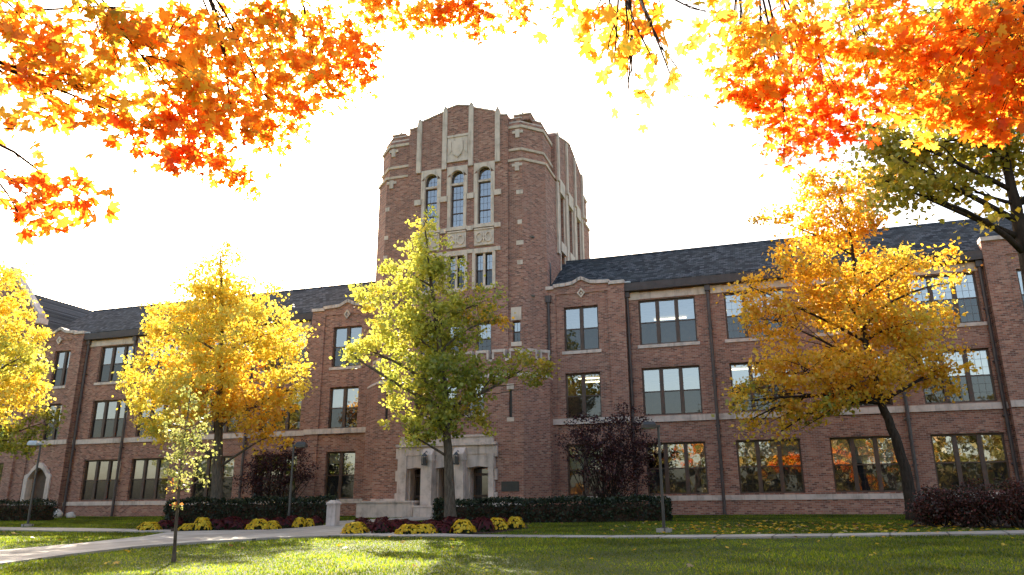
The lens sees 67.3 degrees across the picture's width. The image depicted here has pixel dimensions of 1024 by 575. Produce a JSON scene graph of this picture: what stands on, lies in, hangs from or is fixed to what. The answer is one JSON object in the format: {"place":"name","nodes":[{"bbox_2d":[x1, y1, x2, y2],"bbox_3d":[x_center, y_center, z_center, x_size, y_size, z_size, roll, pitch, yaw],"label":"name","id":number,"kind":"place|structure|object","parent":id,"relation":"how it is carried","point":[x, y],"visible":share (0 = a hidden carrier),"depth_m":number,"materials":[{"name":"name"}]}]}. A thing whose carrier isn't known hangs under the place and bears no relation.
{"place":"outdoors","nodes":[
{"label":"outdoors","id":0,"kind":"place"},
{"bbox_2d":[0,513,1023,574],"bbox_3d":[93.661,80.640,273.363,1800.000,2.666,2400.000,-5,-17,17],"label":"lawn","id":1,"kind":"structure","parent":0,"point":[618,562],"depth_m":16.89,"materials":[{"name":"green plant"}]},
{"bbox_2d":[0,497,57,520],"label":"hedge","id":2,"kind":"object","parent":1,"relation":"on","point":[19,511],"visible":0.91,"depth_m":43.95,"materials":[{"name":"green plant"}]},
{"bbox_2d":[21,441,42,526],"bbox_3d":[-22.903,9.419,36.639,0.810,4.172,0.520,0,-16,0],"label":"street lamp","id":3,"kind":"object","parent":1,"relation":"on","point":[35,443],"visible":0.83,"depth_m":36.68,"materials":[{"name":"metal"}]},
{"bbox_2d":[0,260,67,461],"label":"autumn tree","id":4,"kind":"object","parent":1,"relation":"on","point":[19,349],"visible":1,"depth_m":40.55,"materials":[{"name":"yellow plant"}]},
{"bbox_2d":[53,509,62,517],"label":"boulder","id":5,"kind":"object","parent":1,"relation":"on","point":[60,514],"visible":0.45,"depth_m":47.75,"materials":[{"name":"grey stone"}]},
{"bbox_2d":[66,512,75,517],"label":"boulder","id":6,"kind":"object","parent":1,"relation":"on","point":[70,515],"visible":0.68,"depth_m":47.83,"materials":[{"name":"grey stone"}]},
{"bbox_2d":[158,385,222,561],"bbox_3d":[-7.418,4.220,17.405,1.297,4.070,1.331,-5,-17,17],"label":"young tree","id":7,"kind":"object","parent":1,"relation":"on","point":[184,441],"visible":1,"depth_m":17.42,"materials":[{"name":"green plant"}]},
{"bbox_2d":[232,439,319,503],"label":"japanese maple","id":8,"kind":"object","parent":1,"relation":"on","point":[280,482],"visible":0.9,"depth_m":44.40,"materials":[{"name":"red plant"}]},
{"bbox_2d":[0,0,567,245],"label":"maple tree","id":9,"kind":"object","parent":1,"relation":"on","point":[191,80],"visible":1,"depth_m":6.82,"materials":[{"name":"orange plant"}]},
{"bbox_2d":[326,500,341,525],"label":"stone pier","id":10,"kind":"structure","parent":1,"relation":"on","point":[333,514],"depth_m":31.83,"materials":[{"name":"stone"}]},
{"bbox_2d":[3,518,1018,567],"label":"fallen leaves","id":11,"kind":"object","parent":1,"relation":"on","point":[838,525],"visible":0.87,"depth_m":25.33,"materials":[{"name":"orange plant"}]},
{"bbox_2d":[0,102,1023,517],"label":"college building","id":12,"kind":"structure","parent":1,"relation":"on","point":[664,342],"depth_m":43.69,"materials":[{"name":"brown brick"}]},
{"bbox_2d":[0,406,13,441],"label":"window","id":13,"kind":"structure","parent":12,"relation":"in","point":[7,406],"depth_m":55.04,"materials":[{"name":"grey glass"}]},
{"bbox_2d":[30,469,45,505],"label":"door","id":14,"kind":"structure","parent":12,"relation":"in","point":[41,478],"depth_m":53.10,"materials":[{"name":"brown paint"}]},
{"bbox_2d":[43,404,61,439],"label":"window","id":15,"kind":"structure","parent":12,"relation":"in","point":[54,435],"depth_m":53.93,"materials":[{"name":"glass"}]},
{"bbox_2d":[48,351,70,388],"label":"window","id":16,"kind":"structure","parent":12,"relation":"in","point":[59,378],"depth_m":55.04,"materials":[{"name":"grey glass"}]},
{"bbox_2d":[81,460,117,500],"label":"window","id":17,"kind":"structure","parent":12,"relation":"in","point":[92,490],"depth_m":51.89,"materials":[{"name":"grey glass"}]},
{"bbox_2d":[90,400,126,438],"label":"window","id":18,"kind":"structure","parent":12,"relation":"in","point":[100,428],"depth_m":53.05,"materials":[{"name":"grey glass"}]},
{"bbox_2d":[94,345,132,384],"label":"window","id":19,"kind":"structure","parent":12,"relation":"in","point":[105,375],"depth_m":54.18,"materials":[{"name":"grey glass"}]},
{"bbox_2d":[128,458,169,499],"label":"window","id":20,"kind":"structure","parent":12,"relation":"in","point":[140,489],"depth_m":50.78,"materials":[{"name":"grey glass"}]},
{"bbox_2d":[137,398,173,436],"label":"window","id":21,"kind":"structure","parent":12,"relation":"in","point":[141,432],"depth_m":52.03,"materials":[{"name":"grey glass"}]},
{"bbox_2d":[141,341,182,381],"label":"window","id":22,"kind":"structure","parent":12,"relation":"in","point":[158,362],"depth_m":53.02,"materials":[{"name":"grey glass"}]},
{"bbox_2d":[192,456,234,498],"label":"window","id":23,"kind":"structure","parent":12,"relation":"in","point":[205,465],"depth_m":49.29,"materials":[{"name":"grey glass"}]},
{"bbox_2d":[199,412,238,433],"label":"window","id":24,"kind":"structure","parent":12,"relation":"in","point":[226,429],"depth_m":49.95,"materials":[{"name":"grey glass"}]},
{"bbox_2d":[253,454,294,497],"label":"window","id":25,"kind":"structure","parent":12,"relation":"in","point":[293,487],"depth_m":47.81,"materials":[{"name":"black glass"}]},
{"bbox_2d":[258,390,300,431],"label":"window","id":26,"kind":"structure","parent":12,"relation":"in","point":[292,420],"depth_m":48.63,"materials":[{"name":"grey glass"}]},
{"bbox_2d":[260,330,304,372],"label":"window","id":27,"kind":"structure","parent":12,"relation":"in","point":[302,352],"depth_m":49.93,"materials":[{"name":"grey glass"}]},
{"bbox_2d":[325,451,354,498],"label":"window","id":28,"kind":"structure","parent":12,"relation":"in","point":[340,485],"depth_m":46.05,"materials":[{"name":"black glass"}]},
{"bbox_2d":[329,387,358,428],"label":"window","id":29,"kind":"structure","parent":12,"relation":"in","point":[343,417],"depth_m":47.21,"materials":[{"name":"grey glass"}]},
{"bbox_2d":[329,326,361,369],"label":"window","id":30,"kind":"structure","parent":12,"relation":"in","point":[337,362],"depth_m":48.22,"materials":[{"name":"glass"}]},
{"bbox_2d":[414,469,420,500],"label":"entrance door","id":31,"kind":"structure","parent":12,"relation":"in","point":[418,471],"depth_m":42.81,"materials":[{"name":"brown paint"}]},
{"bbox_2d":[415,386,429,418],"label":"window","id":32,"kind":"structure","parent":12,"relation":"in","point":[417,407],"depth_m":43.42,"materials":[{"name":"grey glass"}]},
{"bbox_2d":[425,179,436,222],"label":"window","id":33,"kind":"structure","parent":12,"relation":"in","point":[427,183],"depth_m":47.68,"materials":[{"name":"grey glass"}]},
{"bbox_2d":[448,256,463,288],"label":"window","id":34,"kind":"structure","parent":12,"relation":"in","point":[460,278],"depth_m":45.60,"materials":[{"name":"grey glass"}]},
{"bbox_2d":[451,174,463,226],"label":"window","id":35,"kind":"structure","parent":12,"relation":"in","point":[460,186],"depth_m":47.05,"materials":[{"name":"grey glass"}]},
{"bbox_2d":[464,397,484,416],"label":"window","id":36,"kind":"structure","parent":12,"relation":"in","point":[482,401],"depth_m":42.36,"materials":[{"name":"grey glass"}]},
{"bbox_2d":[474,467,487,504],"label":"entrance door","id":37,"kind":"structure","parent":12,"relation":"in","point":[480,474],"depth_m":41.71,"materials":[{"name":"brown paint"}]},
{"bbox_2d":[476,253,491,285],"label":"window","id":38,"kind":"structure","parent":12,"relation":"in","point":[479,273],"depth_m":45.13,"materials":[{"name":"grey glass"}]},
{"bbox_2d":[477,323,490,350],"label":"window","id":39,"kind":"structure","parent":12,"relation":"in","point":[486,345],"depth_m":43.94,"materials":[{"name":"grey glass"}]},
{"bbox_2d":[479,168,490,223],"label":"window","id":40,"kind":"structure","parent":12,"relation":"in","point":[487,195],"depth_m":46.52,"materials":[{"name":"grey glass"}]},
{"bbox_2d":[510,390,511,416],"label":"slit window","id":41,"kind":"structure","parent":12,"relation":"in","point":[510,390],"depth_m":41.72,"materials":[{"name":"glass"}]},
{"bbox_2d":[513,321,519,341],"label":"window","id":42,"kind":"structure","parent":12,"relation":"in","point":[516,335],"depth_m":43.61,"materials":[{"name":"grey glass"}]},
{"bbox_2d":[562,305,601,354],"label":"window","id":43,"kind":"structure","parent":12,"relation":"in","point":[581,340],"depth_m":43.59,"materials":[{"name":"grey glass"}]},
{"bbox_2d":[566,372,601,418],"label":"window","id":44,"kind":"structure","parent":12,"relation":"in","point":[591,404],"depth_m":42.60,"materials":[{"name":"glass"}]},
{"bbox_2d":[568,444,602,495],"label":"window","id":45,"kind":"structure","parent":12,"relation":"in","point":[574,488],"depth_m":41.63,"materials":[{"name":"glass"}]},
{"bbox_2d":[638,297,699,348],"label":"window","id":46,"kind":"structure","parent":12,"relation":"in","point":[676,332],"depth_m":42.56,"materials":[{"name":"glass"}]},
{"bbox_2d":[642,366,702,415],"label":"window","id":47,"kind":"structure","parent":12,"relation":"in","point":[689,401],"depth_m":41.53,"materials":[{"name":"glass"}]},
{"bbox_2d":[646,442,708,494],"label":"window","id":48,"kind":"structure","parent":12,"relation":"in","point":[687,480],"depth_m":40.34,"materials":[{"name":"glass"}]},
{"bbox_2d":[724,289,789,342],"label":"window","id":49,"kind":"structure","parent":12,"relation":"in","point":[734,334],"depth_m":41.45,"materials":[{"name":"glass"}]},
{"bbox_2d":[729,362,794,411],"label":"window","id":50,"kind":"structure","parent":12,"relation":"in","point":[749,408],"depth_m":40.19,"materials":[{"name":"grey glass"}]},
{"bbox_2d":[736,439,804,493],"bbox_3d":[13.122,9.100,39.136,3.120,2.650,0.190,-5,-17,17],"label":"window","id":51,"kind":"structure","parent":12,"relation":"in","point":[782,478],"depth_m":39.09,"materials":[{"name":"clear glass"}]},
{"bbox_2d":[811,283,880,335],"bbox_3d":[17.333,1.118,39.899,3.360,2.750,0.380,-5,-17,17],"label":"window","id":52,"kind":"structure","parent":12,"relation":"in","point":[821,332],"depth_m":39.80,"materials":[{"name":"grey glass"}]},
{"bbox_2d":[821,355,892,406],"bbox_3d":[17.370,4.760,38.905,3.120,2.580,0.130,-5,-17,17],"label":"window","id":53,"kind":"structure","parent":12,"relation":"in","point":[890,402],"depth_m":38.57,"materials":[{"name":"grey glass"}]},
{"bbox_2d":[829,436,902,492],"bbox_3d":[17.397,8.690,37.792,3.120,2.650,0.190,-5,-17,17],"label":"window","id":54,"kind":"structure","parent":12,"relation":"in","point":[880,476],"depth_m":37.81,"materials":[{"name":"clear glass"}]},
{"bbox_2d":[907,273,987,329],"bbox_3d":[21.627,0.697,38.519,3.360,2.750,0.320,-5,-17,17],"label":"window","id":55,"kind":"structure","parent":12,"relation":"in","point":[971,305],"depth_m":38.28,"materials":[{"name":"grey glass"}]},
{"bbox_2d":[921,348,996,403],"bbox_3d":[21.683,4.355,37.579,3.120,2.580,0.190,-5,-17,17],"label":"window","id":56,"kind":"structure","parent":12,"relation":"in","point":[981,387],"depth_m":37.39,"materials":[{"name":"grey glass"}]},
{"bbox_2d":[930,433,1012,490],"bbox_3d":[21.691,8.270,36.412,3.120,2.650,0.130,-5,-17,17],"label":"window","id":57,"kind":"structure","parent":12,"relation":"in","point":[947,473],"depth_m":36.34,"materials":[{"name":"glass"}]},
{"bbox_2d":[1016,269,1023,322],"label":"window","id":58,"kind":"structure","parent":12,"relation":"in","point":[1018,273],"depth_m":37.45,"materials":[{"name":"glass"}]},
{"bbox_2d":[430,493,672,522],"bbox_3d":[1.701,9.601,33.217,10.384,1.409,1.686,-2,-16,5],"label":"hedge","id":59,"kind":"object","parent":1,"relation":"on","point":[602,511],"visible":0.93,"depth_m":32.67,"materials":[{"name":"green plant"}]},
{"bbox_2d":[160,518,1018,533],"bbox_3d":[3.052,9.027,28.838,41.915,0.555,10.184,-3,-16,10],"label":"soil bed","id":60,"kind":"object","parent":1,"relation":"on","point":[916,523],"visible":0.09,"depth_m":27.02,"materials":[{"name":"brown soil"}]},
{"bbox_2d":[136,521,162,530],"bbox_3d":[-14.348,9.470,30.446,0.928,0.449,0.898,2,-16,-8],"label":"chrysanthemum","id":61,"kind":"object","parent":60,"relation":"on","point":[145,525],"visible":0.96,"depth_m":30.23,"materials":[{"name":"yellow plant"}]},
{"bbox_2d":[157,519,173,528],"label":"chrysanthemum","id":62,"kind":"object","parent":60,"relation":"on","point":[163,523],"visible":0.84,"depth_m":32.08,"materials":[{"name":"red plant"}]},
{"bbox_2d":[171,516,183,526],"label":"chrysanthemum","id":63,"kind":"object","parent":60,"relation":"on","point":[180,522],"visible":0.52,"depth_m":33.20,"materials":[{"name":"red plant"}]},
{"bbox_2d":[177,523,193,530],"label":"chrysanthemum","id":64,"kind":"object","parent":60,"relation":"on","point":[186,526],"visible":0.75,"depth_m":30.01,"materials":[{"name":"yellow plant"}]},
{"bbox_2d":[191,516,212,530],"bbox_3d":[-12.079,9.245,29.988,0.776,0.642,0.905,4,-17,-14],"label":"chrysanthemum","id":65,"kind":"object","parent":60,"relation":"on","point":[201,523],"visible":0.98,"depth_m":29.79,"materials":[{"name":"yellow plant"}]},
{"bbox_2d":[110,240,319,505],"bbox_3d":[-14.620,4.483,38.291,9.061,14.298,8.215,-12,-20,35],"label":"autumn tree","id":66,"kind":"object","parent":60,"relation":"on","point":[226,397],"visible":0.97,"depth_m":37.52,"materials":[{"name":"yellow plant"}]},
{"bbox_2d":[206,518,226,529],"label":"chrysanthemum","id":67,"kind":"object","parent":60,"relation":"on","point":[219,524],"visible":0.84,"depth_m":30.38,"materials":[{"name":"red plant"}]},
{"bbox_2d":[216,517,234,528],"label":"chrysanthemum","id":68,"kind":"object","parent":60,"relation":"on","point":[228,521],"visible":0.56,"depth_m":31.00,"materials":[{"name":"red plant"}]},
{"bbox_2d":[227,520,246,529],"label":"chrysanthemum","id":69,"kind":"object","parent":60,"relation":"on","point":[238,525],"visible":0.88,"depth_m":30.05,"materials":[{"name":"red plant"}]},
{"bbox_2d":[161,493,337,523],"bbox_3d":[-12.293,10.525,36.299,8.043,1.575,1.570,0,-16,0],"label":"hedge","id":70,"kind":"object","parent":60,"relation":"on","point":[250,509],"visible":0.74,"depth_m":35.80,"materials":[{"name":"green plant"}]},
{"bbox_2d":[245,518,270,529],"bbox_3d":[-9.826,9.209,29.821,1.014,0.538,0.881,-9,-18,27],"label":"chrysanthemum","id":71,"kind":"object","parent":60,"relation":"on","point":[260,524],"visible":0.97,"depth_m":29.58,"materials":[{"name":"yellow plant"}]},
{"bbox_2d":[266,520,280,529],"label":"chrysanthemum","id":72,"kind":"object","parent":60,"relation":"on","point":[273,524],"visible":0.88,"depth_m":29.81,"materials":[{"name":"yellow plant"}]},
{"bbox_2d":[272,517,286,524],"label":"chrysanthemum","id":73,"kind":"object","parent":60,"relation":"on","point":[279,519],"visible":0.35,"depth_m":32.57,"materials":[{"name":"red plant"}]},
{"bbox_2d":[279,519,292,527],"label":"chrysanthemum","id":74,"kind":"object","parent":60,"relation":"on","point":[284,522],"visible":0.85,"depth_m":31.12,"materials":[{"name":"red plant"}]},
{"bbox_2d":[286,515,297,521],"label":"chrysanthemum","id":75,"kind":"object","parent":60,"relation":"on","point":[293,517],"visible":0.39,"depth_m":32.75,"materials":[{"name":"red plant"}]},
{"bbox_2d":[288,442,307,515],"bbox_3d":[-9.468,8.627,33.471,0.810,3.746,0.520,0,-16,0],"label":"street lamp","id":76,"kind":"object","parent":60,"relation":"on","point":[301,444],"visible":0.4,"depth_m":33.67,"materials":[{"name":"metal"}]},
{"bbox_2d":[292,517,305,527],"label":"chrysanthemum","id":77,"kind":"object","parent":60,"relation":"on","point":[298,522],"visible":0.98,"depth_m":30.99,"materials":[{"name":"yellow plant"}]},
{"bbox_2d":[305,518,314,526],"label":"chrysanthemum","id":78,"kind":"object","parent":60,"relation":"on","point":[308,522],"visible":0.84,"depth_m":31.51,"materials":[{"name":"yellow plant"}]},
{"bbox_2d":[309,516,324,525],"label":"chrysanthemum","id":79,"kind":"object","parent":60,"relation":"on","point":[318,521],"visible":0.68,"depth_m":32.58,"materials":[{"name":"red plant"}]},
{"bbox_2d":[341,522,369,533],"bbox_3d":[-5.336,8.210,26.180,0.987,0.515,0.850,7,-18,-25],"label":"chrysanthemum","id":80,"kind":"object","parent":60,"relation":"on","point":[357,527],"visible":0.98,"depth_m":25.96,"materials":[{"name":"yellow plant"}]},
{"bbox_2d":[353,517,370,524],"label":"chrysanthemum","id":81,"kind":"object","parent":60,"relation":"on","point":[363,520],"visible":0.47,"depth_m":29.27,"materials":[{"name":"red plant"}]},
{"bbox_2d":[365,522,375,530],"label":"chrysanthemum","id":82,"kind":"object","parent":60,"relation":"on","point":[369,525],"visible":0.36,"depth_m":27.29,"materials":[{"name":"red plant"}]},
{"bbox_2d":[374,516,388,522],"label":"chrysanthemum","id":83,"kind":"object","parent":60,"relation":"on","point":[384,518],"visible":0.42,"depth_m":29.83,"materials":[{"name":"red plant"}]},
{"bbox_2d":[371,520,393,532],"bbox_3d":[-4.401,8.184,26.148,0.775,0.575,0.743,-13,-21,38],"label":"chrysanthemum","id":84,"kind":"object","parent":60,"relation":"on","point":[380,527],"visible":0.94,"depth_m":25.99,"materials":[{"name":"red plant"}]},
{"bbox_2d":[384,519,403,531],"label":"chrysanthemum","id":85,"kind":"object","parent":60,"relation":"on","point":[396,523],"visible":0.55,"depth_m":27.50,"materials":[{"name":"red plant"}]},
{"bbox_2d":[394,523,417,533],"bbox_3d":[-3.426,8.021,25.439,0.837,0.433,0.954,-11,-19,32],"label":"chrysanthemum","id":86,"kind":"object","parent":60,"relation":"on","point":[404,528],"visible":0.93,"depth_m":25.20,"materials":[{"name":"yellow plant"}]},
{"bbox_2d":[406,520,420,526],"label":"chrysanthemum","id":87,"kind":"object","parent":60,"relation":"on","point":[412,522],"visible":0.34,"depth_m":27.83,"materials":[{"name":"red plant"}]},
{"bbox_2d":[413,523,437,533],"bbox_3d":[-2.902,8.048,25.564,0.909,0.428,0.864,3,-17,-12],"label":"chrysanthemum","id":88,"kind":"object","parent":60,"relation":"on","point":[425,528],"visible":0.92,"depth_m":25.32,"materials":[{"name":"yellow plant"}]},
{"bbox_2d":[421,519,436,523],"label":"chrysanthemum","id":89,"kind":"object","parent":60,"relation":"on","point":[428,521],"visible":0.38,"depth_m":28.79,"materials":[{"name":"red plant"}]},
{"bbox_2d":[429,520,443,531],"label":"chrysanthemum","id":90,"kind":"object","parent":60,"relation":"on","point":[434,524],"visible":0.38,"depth_m":27.18,"materials":[{"name":"red plant"}]},
{"bbox_2d":[435,523,454,533],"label":"chrysanthemum","id":91,"kind":"object","parent":60,"relation":"on","point":[444,528],"visible":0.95,"depth_m":25.46,"materials":[{"name":"red plant"}]},
{"bbox_2d":[329,205,561,524],"bbox_3d":[-2.925,3.075,32.635,9.375,13.832,5.484,7,-18,-22],"label":"autumn tree","id":92,"kind":"object","parent":60,"relation":"on","point":[434,360],"visible":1,"depth_m":32.07,"materials":[{"name":"green plant"}]},
{"bbox_2d":[442,516,457,525],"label":"chrysanthemum","id":93,"kind":"object","parent":60,"relation":"on","point":[447,520],"visible":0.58,"depth_m":30.04,"materials":[{"name":"red plant"}]},
{"bbox_2d":[449,519,476,533],"bbox_3d":[-1.639,8.002,25.686,0.868,0.584,0.888,-12,-20,35],"label":"chrysanthemum","id":94,"kind":"object","parent":60,"relation":"on","point":[467,526],"visible":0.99,"depth_m":25.47,"materials":[{"name":"yellow plant"}]},
{"bbox_2d":[469,519,478,529],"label":"chrysanthemum","id":95,"kind":"object","parent":60,"relation":"on","point":[474,522],"visible":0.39,"depth_m":27.62,"materials":[{"name":"red plant"}]},
{"bbox_2d":[477,518,494,531],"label":"chrysanthemum","id":96,"kind":"object","parent":60,"relation":"on","point":[487,525],"visible":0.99,"depth_m":26.48,"materials":[{"name":"red plant"}]},
{"bbox_2d":[491,517,508,529],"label":"chrysanthemum","id":97,"kind":"object","parent":60,"relation":"on","point":[500,525],"visible":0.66,"depth_m":27.30,"materials":[{"name":"yellow plant"}]},
{"bbox_2d":[506,516,525,528],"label":"chrysanthemum","id":98,"kind":"object","parent":60,"relation":"on","point":[516,522],"visible":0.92,"depth_m":28.16,"materials":[{"name":"yellow plant"}]},
{"bbox_2d":[711,153,987,520],"bbox_3d":[14.133,1.643,31.975,10.879,15.748,6.916,8,-18,-26],"label":"autumn tree","id":99,"kind":"object","parent":60,"relation":"on","point":[864,297],"visible":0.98,"depth_m":31.62,"materials":[{"name":"yellow plant"}]},
{"bbox_2d":[903,484,966,526],"bbox_3d":[14.353,7.403,25.935,1.983,1.527,1.816,14,-22,-41],"label":"barberry shrub","id":100,"kind":"object","parent":60,"relation":"on","point":[935,511],"visible":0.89,"depth_m":25.72,"materials":[{"name":"red plant"}]},
{"bbox_2d":[944,478,1008,527],"bbox_3d":[15.427,7.125,25.275,2.182,1.703,1.940,-5,-17,17],"label":"barberry shrub","id":101,"kind":"object","parent":60,"relation":"on","point":[976,502],"visible":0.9,"depth_m":25.04,"materials":[{"name":"red plant"}]},
{"bbox_2d":[982,474,1023,528],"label":"barberry shrub","id":102,"kind":"object","parent":60,"relation":"on","point":[1014,507],"visible":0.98,"depth_m":24.51,"materials":[{"name":"red plant"}]},
{"bbox_2d":[555,402,665,504],"bbox_3d":[4.816,8.357,37.299,5.197,5.645,3.700,-5,-17,17],"label":"japanese maple","id":103,"kind":"object","parent":1,"relation":"on","point":[609,453],"visible":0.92,"depth_m":37.17,"materials":[{"name":"red plant"}]},
{"bbox_2d":[641,421,671,532],"bbox_3d":[4.788,6.337,25.441,0.810,3.748,0.520,0,-16,0],"label":"street lamp","id":104,"kind":"object","parent":1,"relation":"on","point":[649,425],"visible":0.82,"depth_m":25.46,"materials":[{"name":"metal"}]},
{"bbox_2d":[532,0,1023,179],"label":"maple tree","id":105,"kind":"object","parent":1,"relation":"on","point":[983,90],"visible":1,"depth_m":7.50,"materials":[{"name":"orange plant"}]},
{"bbox_2d":[829,0,1023,291],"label":"autumn tree","id":106,"kind":"object","parent":1,"relation":"on","point":[929,182],"visible":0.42,"depth_m":14.21,"materials":[{"name":"green plant"}]},
{"bbox_2d":[0,517,1023,565],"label":"footpath","id":107,"kind":"structure","parent":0,"point":[160,539],"depth_m":23.12,"materials":[{"name":"concrete"}]},
{"bbox_2d":[0,0,1023,310],"label":"sky","id":108,"kind":"structure","parent":0,"point":[685,182],"materials":[{"name":"white"}]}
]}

